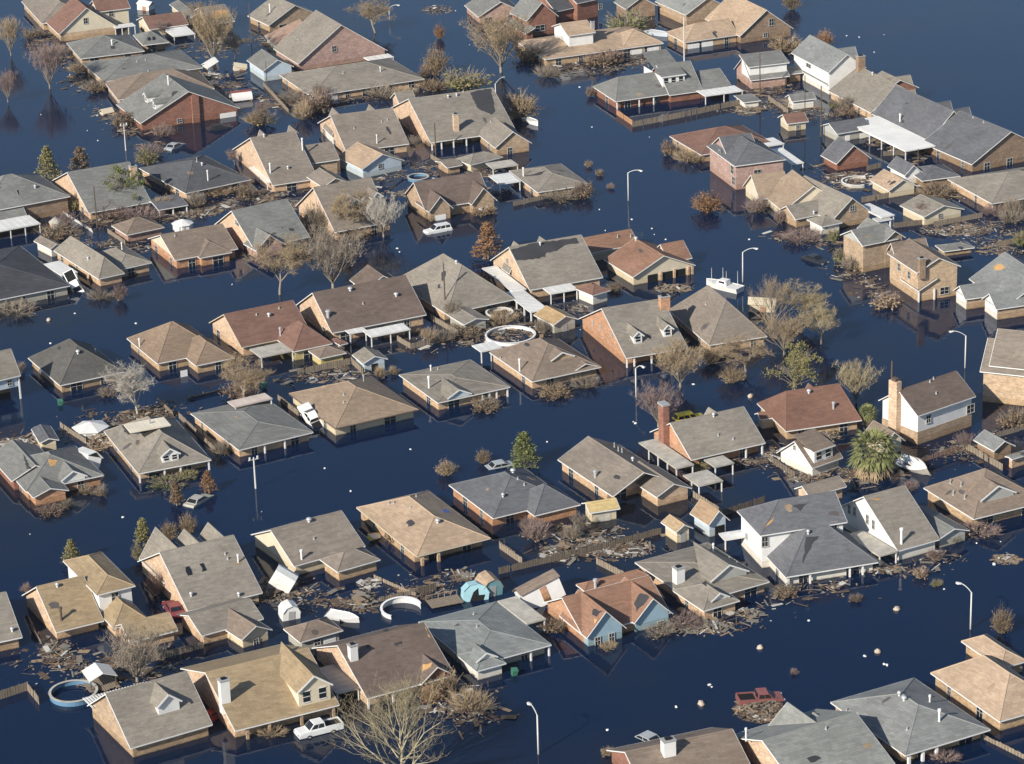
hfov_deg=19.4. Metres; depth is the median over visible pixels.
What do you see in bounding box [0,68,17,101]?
bare tree
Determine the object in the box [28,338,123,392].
house
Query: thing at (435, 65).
round tree
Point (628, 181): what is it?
street lamp
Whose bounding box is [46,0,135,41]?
house
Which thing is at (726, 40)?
window
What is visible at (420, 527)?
house
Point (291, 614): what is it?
door
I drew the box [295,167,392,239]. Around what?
house
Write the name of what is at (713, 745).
house
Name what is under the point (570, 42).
house
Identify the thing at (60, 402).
rubbish bin
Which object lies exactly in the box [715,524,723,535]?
door
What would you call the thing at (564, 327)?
door
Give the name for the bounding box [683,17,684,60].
utility pole
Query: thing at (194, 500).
car
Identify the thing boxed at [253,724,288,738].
shrub
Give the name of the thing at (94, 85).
shrub
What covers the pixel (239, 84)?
floating litter
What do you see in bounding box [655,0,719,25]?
house
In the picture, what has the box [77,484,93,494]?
shrub
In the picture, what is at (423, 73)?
shrub
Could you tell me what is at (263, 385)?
rubbish bin
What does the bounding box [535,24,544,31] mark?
window
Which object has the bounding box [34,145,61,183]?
conifer
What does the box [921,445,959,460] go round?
board fence
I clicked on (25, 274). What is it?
house
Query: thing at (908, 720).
house
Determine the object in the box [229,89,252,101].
shed
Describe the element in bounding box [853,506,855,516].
window
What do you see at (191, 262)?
window
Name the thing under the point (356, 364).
board fence
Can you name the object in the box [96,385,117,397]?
shrub
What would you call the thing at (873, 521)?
window
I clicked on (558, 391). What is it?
shrub
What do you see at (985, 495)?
house
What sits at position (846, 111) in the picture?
shrub
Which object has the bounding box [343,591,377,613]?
debris heap
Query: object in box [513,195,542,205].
board fence
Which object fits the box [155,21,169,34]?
bare tree
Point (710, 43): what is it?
garage door
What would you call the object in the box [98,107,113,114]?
floating box
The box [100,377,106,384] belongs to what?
window
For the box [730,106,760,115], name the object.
debris heap
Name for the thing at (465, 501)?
window
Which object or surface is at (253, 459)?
utility pole
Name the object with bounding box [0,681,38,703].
board fence
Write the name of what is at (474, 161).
garage
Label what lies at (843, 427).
window
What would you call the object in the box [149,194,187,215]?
carport
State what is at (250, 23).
utility pole
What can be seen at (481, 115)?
house
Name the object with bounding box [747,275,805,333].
bare tree
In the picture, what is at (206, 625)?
garage
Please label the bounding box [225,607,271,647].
shed
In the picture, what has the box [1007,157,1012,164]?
window
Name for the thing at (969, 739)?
window
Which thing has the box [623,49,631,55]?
window
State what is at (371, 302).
house
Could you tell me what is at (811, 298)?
bare tree
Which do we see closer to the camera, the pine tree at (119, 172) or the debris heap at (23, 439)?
the debris heap at (23, 439)
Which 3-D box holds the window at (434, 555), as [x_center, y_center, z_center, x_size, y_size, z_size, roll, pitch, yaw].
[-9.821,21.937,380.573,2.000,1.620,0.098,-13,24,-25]
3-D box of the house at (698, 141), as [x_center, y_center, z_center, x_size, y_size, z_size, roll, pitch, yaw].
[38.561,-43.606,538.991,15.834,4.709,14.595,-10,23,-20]
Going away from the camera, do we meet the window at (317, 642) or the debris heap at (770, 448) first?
the window at (317, 642)
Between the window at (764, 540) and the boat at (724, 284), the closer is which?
the window at (764, 540)
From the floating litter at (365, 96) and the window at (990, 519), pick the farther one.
the floating litter at (365, 96)
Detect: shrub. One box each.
[0,297,41,319]
[17,360,24,371]
[19,25,45,39]
[20,581,30,591]
[33,502,62,517]
[34,218,76,241]
[49,44,70,54]
[57,497,72,508]
[66,60,85,73]
[67,192,78,210]
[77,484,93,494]
[82,199,133,218]
[84,78,106,92]
[84,289,111,300]
[90,482,106,495]
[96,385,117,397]
[108,108,134,128]
[110,282,127,300]
[118,204,163,219]
[135,142,165,154]
[143,568,163,595]
[146,471,188,491]
[149,122,175,136]
[174,467,197,481]
[183,189,206,207]
[198,186,238,198]
[208,437,227,454]
[218,379,260,399]
[236,181,254,199]
[239,108,267,124]
[249,105,278,125]
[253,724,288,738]
[276,85,305,102]
[294,86,336,112]
[295,200,327,232]
[334,224,374,241]
[365,80,397,98]
[373,366,389,377]
[382,532,393,542]
[389,366,398,374]
[390,84,417,96]
[414,77,448,93]
[417,67,430,77]
[418,682,440,703]
[419,668,463,700]
[429,326,458,342]
[437,66,494,90]
[441,683,497,714]
[443,321,485,340]
[470,395,502,413]
[471,205,497,216]
[487,307,519,325]
[508,42,544,61]
[517,516,552,541]
[519,515,536,528]
[532,63,561,77]
[534,318,549,333]
[534,381,572,401]
[536,616,566,633]
[542,183,580,203]
[561,524,582,539]
[568,373,601,389]
[570,180,594,198]
[581,46,628,67]
[584,160,592,166]
[585,87,596,96]
[595,167,603,175]
[598,7,655,32]
[599,640,617,651]
[600,746,612,756]
[606,183,615,188]
[606,281,624,293]
[643,619,679,639]
[660,138,677,155]
[668,608,706,630]
[670,147,704,162]
[684,460,710,472]
[699,343,724,364]
[715,365,746,383]
[741,194,768,211]
[765,33,801,54]
[768,583,797,600]
[773,204,784,223]
[779,225,821,245]
[790,667,799,674]
[827,99,840,108]
[827,226,839,241]
[827,429,841,441]
[832,106,860,116]
[832,248,844,262]
[837,253,864,271]
[848,592,862,602]
[869,289,902,310]
[901,479,918,490]
[911,565,930,578]
[916,184,950,199]
[920,178,956,197]
[926,547,944,559]
[927,747,962,762]
[930,579,942,586]
[959,520,1005,538]
[982,199,1012,216]
[995,403,1023,429]
[997,206,1023,224]
[1011,229,1023,245]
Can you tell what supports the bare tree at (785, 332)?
in the water
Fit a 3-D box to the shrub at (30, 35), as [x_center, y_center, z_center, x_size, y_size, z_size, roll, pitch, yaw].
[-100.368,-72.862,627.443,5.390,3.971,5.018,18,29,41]
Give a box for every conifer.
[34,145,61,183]
[61,539,81,563]
[67,147,93,171]
[133,517,150,545]
[169,480,184,505]
[199,470,216,493]
[469,221,503,259]
[507,431,542,468]
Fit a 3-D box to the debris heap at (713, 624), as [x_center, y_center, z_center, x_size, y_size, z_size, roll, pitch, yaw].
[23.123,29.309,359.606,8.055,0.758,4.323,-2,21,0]
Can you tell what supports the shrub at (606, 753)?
in the water
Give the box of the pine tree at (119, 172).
[102,165,150,200]
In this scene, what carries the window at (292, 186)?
in the house at (288, 160)
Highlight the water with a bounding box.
[0,0,1023,763]
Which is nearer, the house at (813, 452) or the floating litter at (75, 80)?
the house at (813, 452)
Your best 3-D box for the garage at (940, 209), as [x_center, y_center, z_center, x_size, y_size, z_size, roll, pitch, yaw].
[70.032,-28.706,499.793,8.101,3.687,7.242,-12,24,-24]
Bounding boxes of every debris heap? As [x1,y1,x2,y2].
[0,436,33,445]
[37,639,76,664]
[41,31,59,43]
[85,432,112,453]
[117,407,178,420]
[168,205,223,217]
[202,71,223,79]
[258,580,295,604]
[295,373,359,384]
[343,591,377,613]
[356,577,381,590]
[397,187,408,197]
[421,5,452,14]
[447,692,471,705]
[449,568,477,581]
[491,304,523,322]
[538,543,589,562]
[607,541,655,557]
[654,283,691,292]
[671,619,736,635]
[726,607,767,617]
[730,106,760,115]
[731,457,766,465]
[732,697,783,723]
[759,442,783,461]
[786,471,825,482]
[822,171,873,184]
[864,563,910,574]
[920,224,994,236]
[989,552,1022,564]
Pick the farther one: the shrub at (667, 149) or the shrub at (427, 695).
the shrub at (667, 149)
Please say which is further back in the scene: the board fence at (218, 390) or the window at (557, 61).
the window at (557, 61)
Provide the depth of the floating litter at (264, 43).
616.69 m
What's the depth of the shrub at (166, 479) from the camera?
405.77 m
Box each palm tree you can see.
[846,426,905,482]
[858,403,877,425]
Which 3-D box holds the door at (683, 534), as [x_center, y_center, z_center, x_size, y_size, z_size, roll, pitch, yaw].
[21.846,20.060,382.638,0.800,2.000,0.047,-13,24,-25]
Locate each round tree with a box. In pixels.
[131,541,144,560]
[133,145,161,164]
[160,516,179,540]
[177,511,197,533]
[420,38,451,75]
[433,22,443,38]
[433,458,459,475]
[475,449,490,463]
[501,87,541,117]
[690,190,722,214]
[782,0,802,9]
[816,28,833,43]
[990,602,1014,633]
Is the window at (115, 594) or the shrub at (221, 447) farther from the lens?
the shrub at (221, 447)
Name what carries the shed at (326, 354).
on the water
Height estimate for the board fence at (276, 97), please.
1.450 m
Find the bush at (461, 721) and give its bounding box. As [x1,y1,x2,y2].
[412,681,520,738]
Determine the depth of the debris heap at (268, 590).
371.48 m
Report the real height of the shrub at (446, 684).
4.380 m
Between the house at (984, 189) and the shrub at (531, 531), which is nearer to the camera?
the shrub at (531, 531)
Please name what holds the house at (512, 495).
on the water
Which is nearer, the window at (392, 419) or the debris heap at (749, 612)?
the debris heap at (749, 612)
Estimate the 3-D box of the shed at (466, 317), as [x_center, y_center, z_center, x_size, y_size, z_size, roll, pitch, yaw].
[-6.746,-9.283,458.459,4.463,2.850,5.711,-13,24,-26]
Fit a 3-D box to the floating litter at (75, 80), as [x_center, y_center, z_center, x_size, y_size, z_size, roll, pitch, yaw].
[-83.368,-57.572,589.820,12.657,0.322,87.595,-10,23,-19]
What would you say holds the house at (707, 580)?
on the water
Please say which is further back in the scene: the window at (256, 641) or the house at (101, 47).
the house at (101, 47)
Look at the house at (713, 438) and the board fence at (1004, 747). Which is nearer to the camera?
the board fence at (1004, 747)
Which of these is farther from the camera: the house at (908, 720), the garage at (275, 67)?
the garage at (275, 67)
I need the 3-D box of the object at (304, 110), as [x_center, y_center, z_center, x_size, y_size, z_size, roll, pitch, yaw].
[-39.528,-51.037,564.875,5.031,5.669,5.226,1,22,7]
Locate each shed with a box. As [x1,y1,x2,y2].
[31,424,58,451]
[34,235,59,256]
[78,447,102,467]
[136,0,155,10]
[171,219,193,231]
[201,57,218,72]
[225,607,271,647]
[229,89,252,101]
[233,62,246,70]
[266,564,298,592]
[278,599,300,620]
[308,345,346,364]
[330,337,347,350]
[352,347,387,371]
[435,158,462,173]
[446,308,488,331]
[461,580,489,602]
[474,570,503,596]
[512,569,565,607]
[533,305,578,333]
[575,283,610,304]
[581,498,619,522]
[661,514,692,542]
[690,498,729,536]
[734,93,760,107]
[778,112,808,131]
[786,92,815,109]
[787,66,802,82]
[820,137,871,170]
[863,420,905,453]
[973,429,1015,459]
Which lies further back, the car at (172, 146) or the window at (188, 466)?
the car at (172, 146)
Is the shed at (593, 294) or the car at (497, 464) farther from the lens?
the shed at (593, 294)
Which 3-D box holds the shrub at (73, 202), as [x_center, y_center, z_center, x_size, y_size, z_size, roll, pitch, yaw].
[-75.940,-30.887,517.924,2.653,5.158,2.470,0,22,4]
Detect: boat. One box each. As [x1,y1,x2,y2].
[324,609,359,622]
[367,532,380,540]
[521,116,537,125]
[644,29,667,36]
[706,268,743,293]
[895,453,930,475]
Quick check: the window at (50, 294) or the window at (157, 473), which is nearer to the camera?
the window at (157, 473)
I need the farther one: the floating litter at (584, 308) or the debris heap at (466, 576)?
the floating litter at (584, 308)
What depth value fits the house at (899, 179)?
513.48 m
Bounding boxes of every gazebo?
[49,217,61,228]
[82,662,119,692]
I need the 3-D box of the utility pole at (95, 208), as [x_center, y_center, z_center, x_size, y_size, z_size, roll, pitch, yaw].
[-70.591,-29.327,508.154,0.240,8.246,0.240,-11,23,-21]
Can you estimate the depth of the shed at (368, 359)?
442.48 m
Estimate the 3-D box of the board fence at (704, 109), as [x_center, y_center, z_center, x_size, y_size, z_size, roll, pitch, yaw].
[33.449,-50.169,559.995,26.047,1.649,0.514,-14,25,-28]
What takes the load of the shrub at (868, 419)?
in the water
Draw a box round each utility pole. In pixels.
[93,186,97,227]
[120,123,127,150]
[248,2,251,42]
[248,455,258,488]
[434,122,436,154]
[443,263,445,300]
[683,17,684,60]
[759,53,760,95]
[820,86,821,136]
[891,361,892,376]
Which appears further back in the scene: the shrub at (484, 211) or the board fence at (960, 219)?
the shrub at (484, 211)
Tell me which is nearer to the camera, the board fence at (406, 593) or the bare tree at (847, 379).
the board fence at (406, 593)
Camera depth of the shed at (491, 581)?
369.50 m
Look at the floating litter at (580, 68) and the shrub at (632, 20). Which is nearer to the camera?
the floating litter at (580, 68)
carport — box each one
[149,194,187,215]
[482,266,544,320]
[872,217,891,226]
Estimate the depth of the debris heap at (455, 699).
344.73 m
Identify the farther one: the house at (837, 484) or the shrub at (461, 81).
the shrub at (461, 81)
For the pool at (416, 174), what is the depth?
528.77 m
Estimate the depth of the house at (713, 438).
406.98 m
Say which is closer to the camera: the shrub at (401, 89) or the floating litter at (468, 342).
the floating litter at (468, 342)
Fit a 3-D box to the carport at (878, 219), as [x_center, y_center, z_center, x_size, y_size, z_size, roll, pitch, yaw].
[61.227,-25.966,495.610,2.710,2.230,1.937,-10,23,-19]
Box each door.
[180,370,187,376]
[220,111,235,118]
[288,611,294,620]
[314,94,337,100]
[324,636,335,643]
[371,363,377,370]
[435,214,445,220]
[490,586,496,596]
[539,586,550,601]
[562,324,566,331]
[597,513,610,521]
[630,49,641,54]
[647,46,658,50]
[680,531,685,542]
[688,43,698,48]
[702,41,712,46]
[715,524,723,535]
[860,133,868,137]
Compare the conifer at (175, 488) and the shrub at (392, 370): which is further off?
the shrub at (392, 370)
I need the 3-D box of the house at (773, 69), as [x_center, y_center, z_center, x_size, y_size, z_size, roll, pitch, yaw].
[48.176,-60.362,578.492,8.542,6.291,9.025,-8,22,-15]
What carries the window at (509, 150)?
in the house at (481, 115)
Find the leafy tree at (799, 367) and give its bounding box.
[763,340,822,389]
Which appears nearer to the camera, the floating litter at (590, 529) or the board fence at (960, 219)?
the floating litter at (590, 529)
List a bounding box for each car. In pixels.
[162,599,183,618]
[164,142,185,150]
[183,493,213,507]
[206,123,232,131]
[206,708,217,721]
[484,459,512,469]
[635,730,659,740]
[672,410,702,420]
[801,253,829,264]
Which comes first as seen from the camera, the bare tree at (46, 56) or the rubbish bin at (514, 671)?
the rubbish bin at (514, 671)
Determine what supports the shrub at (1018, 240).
on the water
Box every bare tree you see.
[0,16,23,55]
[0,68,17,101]
[23,38,67,88]
[52,209,75,228]
[96,358,155,414]
[100,616,171,681]
[151,195,172,207]
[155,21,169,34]
[181,0,237,57]
[187,1,206,13]
[217,351,275,397]
[221,33,252,59]
[224,148,238,164]
[243,231,313,294]
[252,100,271,114]
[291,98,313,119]
[291,222,369,287]
[309,81,327,94]
[320,666,457,763]
[328,183,377,222]
[342,0,395,32]
[359,192,408,236]
[407,134,420,149]
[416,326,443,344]
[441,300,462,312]
[457,5,530,72]
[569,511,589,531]
[630,380,682,426]
[649,338,709,386]
[716,334,774,371]
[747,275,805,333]
[752,312,812,354]
[777,278,831,321]
[799,300,839,344]
[832,356,884,403]
[836,94,853,107]
[914,200,930,209]
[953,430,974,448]
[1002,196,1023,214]
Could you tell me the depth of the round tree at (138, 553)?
382.30 m
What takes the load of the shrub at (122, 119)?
on the water
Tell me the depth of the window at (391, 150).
543.12 m
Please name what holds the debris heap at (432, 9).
on the water
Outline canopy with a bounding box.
[72,420,109,436]
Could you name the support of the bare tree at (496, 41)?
on the water
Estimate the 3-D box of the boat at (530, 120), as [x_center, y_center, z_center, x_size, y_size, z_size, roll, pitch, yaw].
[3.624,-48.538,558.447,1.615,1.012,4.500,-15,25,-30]
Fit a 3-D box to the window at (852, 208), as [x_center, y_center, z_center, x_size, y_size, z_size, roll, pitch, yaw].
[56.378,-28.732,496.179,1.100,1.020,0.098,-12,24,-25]
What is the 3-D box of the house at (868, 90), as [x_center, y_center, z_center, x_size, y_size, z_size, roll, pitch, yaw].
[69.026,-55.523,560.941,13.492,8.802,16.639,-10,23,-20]
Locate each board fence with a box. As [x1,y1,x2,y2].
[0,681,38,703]
[30,623,42,643]
[60,421,85,443]
[65,210,93,231]
[107,229,125,243]
[153,642,203,660]
[159,397,174,415]
[178,412,216,453]
[187,388,225,398]
[263,81,288,112]
[277,394,298,416]
[297,358,349,374]
[351,356,363,373]
[374,574,415,595]
[379,590,414,601]
[396,335,440,348]
[416,582,435,594]
[430,154,439,162]
[430,315,458,333]
[499,528,660,573]
[499,542,522,562]
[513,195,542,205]
[596,557,623,573]
[632,100,739,126]
[693,490,722,513]
[723,496,764,514]
[768,95,788,112]
[769,455,794,476]
[861,187,923,202]
[867,163,880,170]
[883,150,910,155]
[893,220,921,227]
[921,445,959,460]
[934,212,982,226]
[962,442,1002,470]
[983,733,1023,758]
[996,424,1023,436]
[997,238,1014,246]
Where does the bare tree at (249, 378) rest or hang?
in the water
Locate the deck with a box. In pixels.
[425,590,462,607]
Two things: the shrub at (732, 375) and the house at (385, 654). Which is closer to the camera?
the house at (385, 654)
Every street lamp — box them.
[527,702,538,754]
[627,170,642,200]
[635,365,644,396]
[742,248,757,281]
[949,330,965,367]
[956,582,971,629]
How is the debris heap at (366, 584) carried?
on the water
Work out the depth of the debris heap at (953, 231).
492.85 m
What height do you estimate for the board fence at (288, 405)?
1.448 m
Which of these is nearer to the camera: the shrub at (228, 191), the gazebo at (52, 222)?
the gazebo at (52, 222)
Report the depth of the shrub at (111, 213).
512.89 m
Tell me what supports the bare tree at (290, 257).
on the water
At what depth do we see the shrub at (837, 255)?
479.70 m
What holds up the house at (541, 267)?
on the water
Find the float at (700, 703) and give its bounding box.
[697,700,705,705]
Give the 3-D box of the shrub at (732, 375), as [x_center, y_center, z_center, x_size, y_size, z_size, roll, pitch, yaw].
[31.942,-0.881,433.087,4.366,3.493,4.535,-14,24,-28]
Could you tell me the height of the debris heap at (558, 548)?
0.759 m
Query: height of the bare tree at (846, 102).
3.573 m
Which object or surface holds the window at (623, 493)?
in the house at (603, 469)
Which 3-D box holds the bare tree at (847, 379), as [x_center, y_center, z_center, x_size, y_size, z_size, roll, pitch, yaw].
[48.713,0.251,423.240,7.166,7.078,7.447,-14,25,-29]
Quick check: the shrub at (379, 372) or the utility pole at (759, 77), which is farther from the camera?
the utility pole at (759, 77)
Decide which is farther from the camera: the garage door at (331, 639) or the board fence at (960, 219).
the board fence at (960, 219)
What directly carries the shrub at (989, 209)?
on the water
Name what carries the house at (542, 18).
on the water
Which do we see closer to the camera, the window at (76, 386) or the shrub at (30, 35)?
the window at (76, 386)
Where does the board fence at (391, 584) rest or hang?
on the water
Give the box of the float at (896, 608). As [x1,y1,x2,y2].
[893,606,899,610]
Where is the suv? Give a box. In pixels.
[423,222,451,234]
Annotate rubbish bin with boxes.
[57,399,62,405]
[261,381,266,387]
[511,667,518,675]
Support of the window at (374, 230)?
in the house at (325, 185)
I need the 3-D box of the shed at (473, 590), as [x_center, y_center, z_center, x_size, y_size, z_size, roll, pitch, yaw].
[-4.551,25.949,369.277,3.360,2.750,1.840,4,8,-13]
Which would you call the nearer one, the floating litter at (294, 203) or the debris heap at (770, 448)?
the debris heap at (770, 448)
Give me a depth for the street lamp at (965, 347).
434.54 m
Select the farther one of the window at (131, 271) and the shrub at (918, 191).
the shrub at (918, 191)
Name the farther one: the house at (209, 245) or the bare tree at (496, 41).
the bare tree at (496, 41)
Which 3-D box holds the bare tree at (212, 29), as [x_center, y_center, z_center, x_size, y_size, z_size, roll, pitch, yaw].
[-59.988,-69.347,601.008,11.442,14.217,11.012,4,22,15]
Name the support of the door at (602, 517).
in the shed at (601, 510)
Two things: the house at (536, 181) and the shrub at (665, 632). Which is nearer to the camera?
the shrub at (665, 632)
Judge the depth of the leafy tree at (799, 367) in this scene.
427.52 m
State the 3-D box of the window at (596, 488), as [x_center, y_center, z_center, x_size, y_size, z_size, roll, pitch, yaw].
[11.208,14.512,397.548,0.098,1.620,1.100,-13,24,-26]
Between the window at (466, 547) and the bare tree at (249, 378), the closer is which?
the window at (466, 547)
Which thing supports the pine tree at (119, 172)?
on the water
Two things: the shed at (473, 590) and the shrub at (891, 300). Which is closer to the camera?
the shed at (473, 590)
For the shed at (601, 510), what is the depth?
389.37 m
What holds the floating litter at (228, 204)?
on the water
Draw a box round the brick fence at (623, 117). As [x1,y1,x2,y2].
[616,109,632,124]
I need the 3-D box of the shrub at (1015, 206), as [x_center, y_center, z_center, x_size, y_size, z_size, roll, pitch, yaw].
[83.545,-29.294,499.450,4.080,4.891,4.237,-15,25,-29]
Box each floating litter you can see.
[0,400,202,446]
[5,636,189,695]
[28,38,166,147]
[53,229,151,251]
[62,196,268,236]
[175,31,265,61]
[207,71,353,110]
[227,181,510,211]
[229,360,401,394]
[234,185,298,204]
[247,33,273,51]
[258,566,469,623]
[332,86,425,104]
[373,162,513,189]
[388,315,580,353]
[513,300,593,328]
[523,527,670,567]
[531,54,652,78]
[544,520,624,543]
[676,550,965,636]
[716,99,939,163]
[733,82,796,97]
[746,429,1015,493]
[759,230,899,305]
[800,163,1021,239]
[952,232,1023,255]
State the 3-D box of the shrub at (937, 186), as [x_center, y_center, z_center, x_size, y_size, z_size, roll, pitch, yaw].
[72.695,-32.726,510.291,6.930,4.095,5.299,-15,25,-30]
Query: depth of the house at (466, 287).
464.59 m
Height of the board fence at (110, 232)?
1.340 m
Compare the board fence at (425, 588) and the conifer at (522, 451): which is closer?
the board fence at (425, 588)
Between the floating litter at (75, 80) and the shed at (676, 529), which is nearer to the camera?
the shed at (676, 529)
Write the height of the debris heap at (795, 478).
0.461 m
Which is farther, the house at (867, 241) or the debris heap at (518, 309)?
the house at (867, 241)
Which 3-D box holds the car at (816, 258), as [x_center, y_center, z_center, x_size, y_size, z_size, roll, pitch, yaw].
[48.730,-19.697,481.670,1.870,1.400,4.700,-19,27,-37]
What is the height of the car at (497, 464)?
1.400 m
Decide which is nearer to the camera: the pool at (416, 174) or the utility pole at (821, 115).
the pool at (416, 174)
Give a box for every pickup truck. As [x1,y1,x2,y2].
[293,716,343,739]
[297,401,323,428]
[735,687,784,704]
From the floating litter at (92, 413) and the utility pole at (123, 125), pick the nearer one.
the floating litter at (92, 413)
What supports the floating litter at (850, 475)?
on the water
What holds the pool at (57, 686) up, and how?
in the water
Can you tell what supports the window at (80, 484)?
in the house at (36, 475)
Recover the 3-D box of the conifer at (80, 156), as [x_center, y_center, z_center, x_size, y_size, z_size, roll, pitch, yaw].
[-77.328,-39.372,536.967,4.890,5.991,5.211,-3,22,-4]
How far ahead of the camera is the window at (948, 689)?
341.45 m
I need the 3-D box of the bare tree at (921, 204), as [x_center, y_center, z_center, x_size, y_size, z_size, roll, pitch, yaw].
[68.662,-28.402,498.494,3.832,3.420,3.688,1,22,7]
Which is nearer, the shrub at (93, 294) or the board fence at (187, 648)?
the board fence at (187, 648)
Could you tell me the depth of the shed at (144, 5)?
647.05 m
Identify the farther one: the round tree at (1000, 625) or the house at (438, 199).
the house at (438, 199)
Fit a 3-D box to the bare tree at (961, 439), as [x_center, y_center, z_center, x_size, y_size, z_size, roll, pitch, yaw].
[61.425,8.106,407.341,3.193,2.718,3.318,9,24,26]
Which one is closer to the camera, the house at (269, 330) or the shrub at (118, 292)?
the house at (269, 330)
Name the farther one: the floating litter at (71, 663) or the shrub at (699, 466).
the shrub at (699, 466)
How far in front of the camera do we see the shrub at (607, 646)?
355.13 m
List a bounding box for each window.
[7,379,12,386]
[46,290,54,298]
[70,382,82,390]
[77,480,84,489]
[83,18,88,23]
[90,57,98,61]
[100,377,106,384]
[111,591,118,601]
[127,267,134,275]
[131,204,141,210]
[147,44,155,50]
[148,470,161,477]
[168,361,176,369]
[182,465,191,470]
[188,258,195,266]
[212,255,223,263]
[215,362,221,369]
[230,183,239,190]
[251,447,257,454]
[253,638,258,644]
[286,183,296,190]
[290,437,298,444]
[303,349,311,358]
[314,638,320,646]
[322,326,325,335]
[340,332,351,339]
[345,91,349,97]
[349,425,355,432]
[362,88,370,94]
[371,226,376,232]
[384,147,394,153]
[384,416,395,424]
[404,320,409,327]
[408,81,414,87]
[428,552,440,559]
[436,141,445,145]
[448,399,459,408]
[462,544,471,550]
[463,497,467,506]
[483,392,491,399]
[487,304,497,308]
[505,514,514,522]
[507,147,512,154]
[520,652,527,659]
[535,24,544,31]
[546,378,553,385]
[555,58,561,64]
[568,468,573,478]
[594,485,598,495]
[595,636,600,645]
[609,632,614,641]
[614,488,626,498]
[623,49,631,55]
[624,100,630,106]
[693,41,701,47]
[713,607,721,616]
[724,37,728,43]
[739,449,744,456]
[744,586,756,597]
[750,339,756,346]
[761,536,768,547]
[769,18,773,25]
[798,575,807,582]
[839,423,847,431]
[846,566,859,575]
[847,504,850,514]
[850,205,854,211]
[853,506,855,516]
[866,514,868,524]
[871,519,874,530]
[926,414,930,423]
[939,286,949,294]
[947,686,950,695]
[958,736,972,744]
[966,403,974,414]
[976,707,982,718]
[981,515,993,523]
[984,162,989,169]
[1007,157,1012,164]
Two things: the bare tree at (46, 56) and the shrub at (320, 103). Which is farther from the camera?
the bare tree at (46, 56)
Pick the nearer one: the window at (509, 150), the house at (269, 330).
the house at (269, 330)
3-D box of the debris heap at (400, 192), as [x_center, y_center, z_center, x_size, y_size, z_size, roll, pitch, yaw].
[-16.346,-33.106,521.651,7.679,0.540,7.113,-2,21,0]
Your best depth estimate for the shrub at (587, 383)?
433.01 m
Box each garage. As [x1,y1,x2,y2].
[111,217,164,242]
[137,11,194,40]
[177,598,263,644]
[247,49,293,81]
[339,142,404,177]
[455,151,502,170]
[822,117,869,140]
[900,194,963,225]
[914,164,960,186]
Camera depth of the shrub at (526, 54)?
598.61 m
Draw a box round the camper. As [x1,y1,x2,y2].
[748,297,775,311]
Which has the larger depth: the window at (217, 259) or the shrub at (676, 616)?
the window at (217, 259)
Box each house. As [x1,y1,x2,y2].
[0,174,69,238]
[0,245,69,306]
[0,348,21,398]
[0,439,103,505]
[0,591,22,651]
[21,0,68,30]
[22,551,177,650]
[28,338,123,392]
[44,236,151,286]
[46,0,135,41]
[50,161,150,219]
[66,31,168,62]
[82,49,202,87]
[83,670,212,757]
[104,416,211,482]
[105,69,214,102]
[116,73,239,130]
[127,321,234,376]
[137,522,262,611]
[139,155,250,199]
[148,223,237,268]
[169,0,198,25]
[180,642,359,739]
[190,393,313,456]
[195,4,234,29]
[209,300,332,367]
[214,198,308,258]
[232,125,339,191]
[248,0,312,31]
[250,510,380,580]
[265,19,303,47]
[273,10,393,70]
[279,58,424,100]
[283,616,342,649]
[289,374,418,435]
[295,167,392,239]
[296,264,426,346]
[312,622,455,708]
[317,104,408,153]
[356,490,490,565]
[390,87,531,155]
[399,359,510,409]
[404,171,496,221]
[404,253,514,319]
[418,596,551,679]
[449,467,580,525]
[464,0,515,23]
[472,338,601,388]
[485,159,586,197]
[490,234,602,303]
[508,0,558,39]
[518,20,663,65]
[538,0,601,23]
[543,568,672,646]
[558,436,691,506]
[579,294,687,367]
[583,229,695,284]
[592,49,742,109]
[606,727,749,763]
[614,0,657,17]
[635,541,769,618]
[639,400,765,494]
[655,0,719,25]
[665,0,793,48]
[669,125,783,162]
[670,285,767,351]
[707,133,803,189]
[719,491,878,584]
[734,50,789,88]
[735,702,894,763]
[742,169,821,210]
[754,383,861,439]
[776,428,842,475]
[779,175,894,234]
[791,35,865,94]
[794,475,846,498]
[828,54,918,117]
[830,678,990,763]
[840,217,905,272]
[841,485,969,565]
[857,85,956,159]
[869,156,921,197]
[878,371,975,444]
[886,237,960,301]
[923,468,1023,526]
[924,107,1023,171]
[930,634,1023,730]
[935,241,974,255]
[947,167,1023,210]
[953,252,1023,319]
[980,328,1023,405]
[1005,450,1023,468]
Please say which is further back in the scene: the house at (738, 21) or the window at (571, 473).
the house at (738, 21)
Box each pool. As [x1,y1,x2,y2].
[48,679,97,706]
[380,596,420,618]
[407,173,428,181]
[485,307,512,318]
[485,325,535,345]
[841,175,865,187]
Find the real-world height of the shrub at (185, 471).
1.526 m
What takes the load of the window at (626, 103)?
in the house at (669, 78)
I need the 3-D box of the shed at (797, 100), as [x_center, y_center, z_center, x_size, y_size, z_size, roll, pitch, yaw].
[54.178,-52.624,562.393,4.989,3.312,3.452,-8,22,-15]
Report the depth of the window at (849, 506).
382.88 m
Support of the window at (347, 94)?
in the house at (349, 80)
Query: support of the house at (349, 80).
on the water
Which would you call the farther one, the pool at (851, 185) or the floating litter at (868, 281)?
the pool at (851, 185)
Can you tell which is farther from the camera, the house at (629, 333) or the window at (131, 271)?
the window at (131, 271)

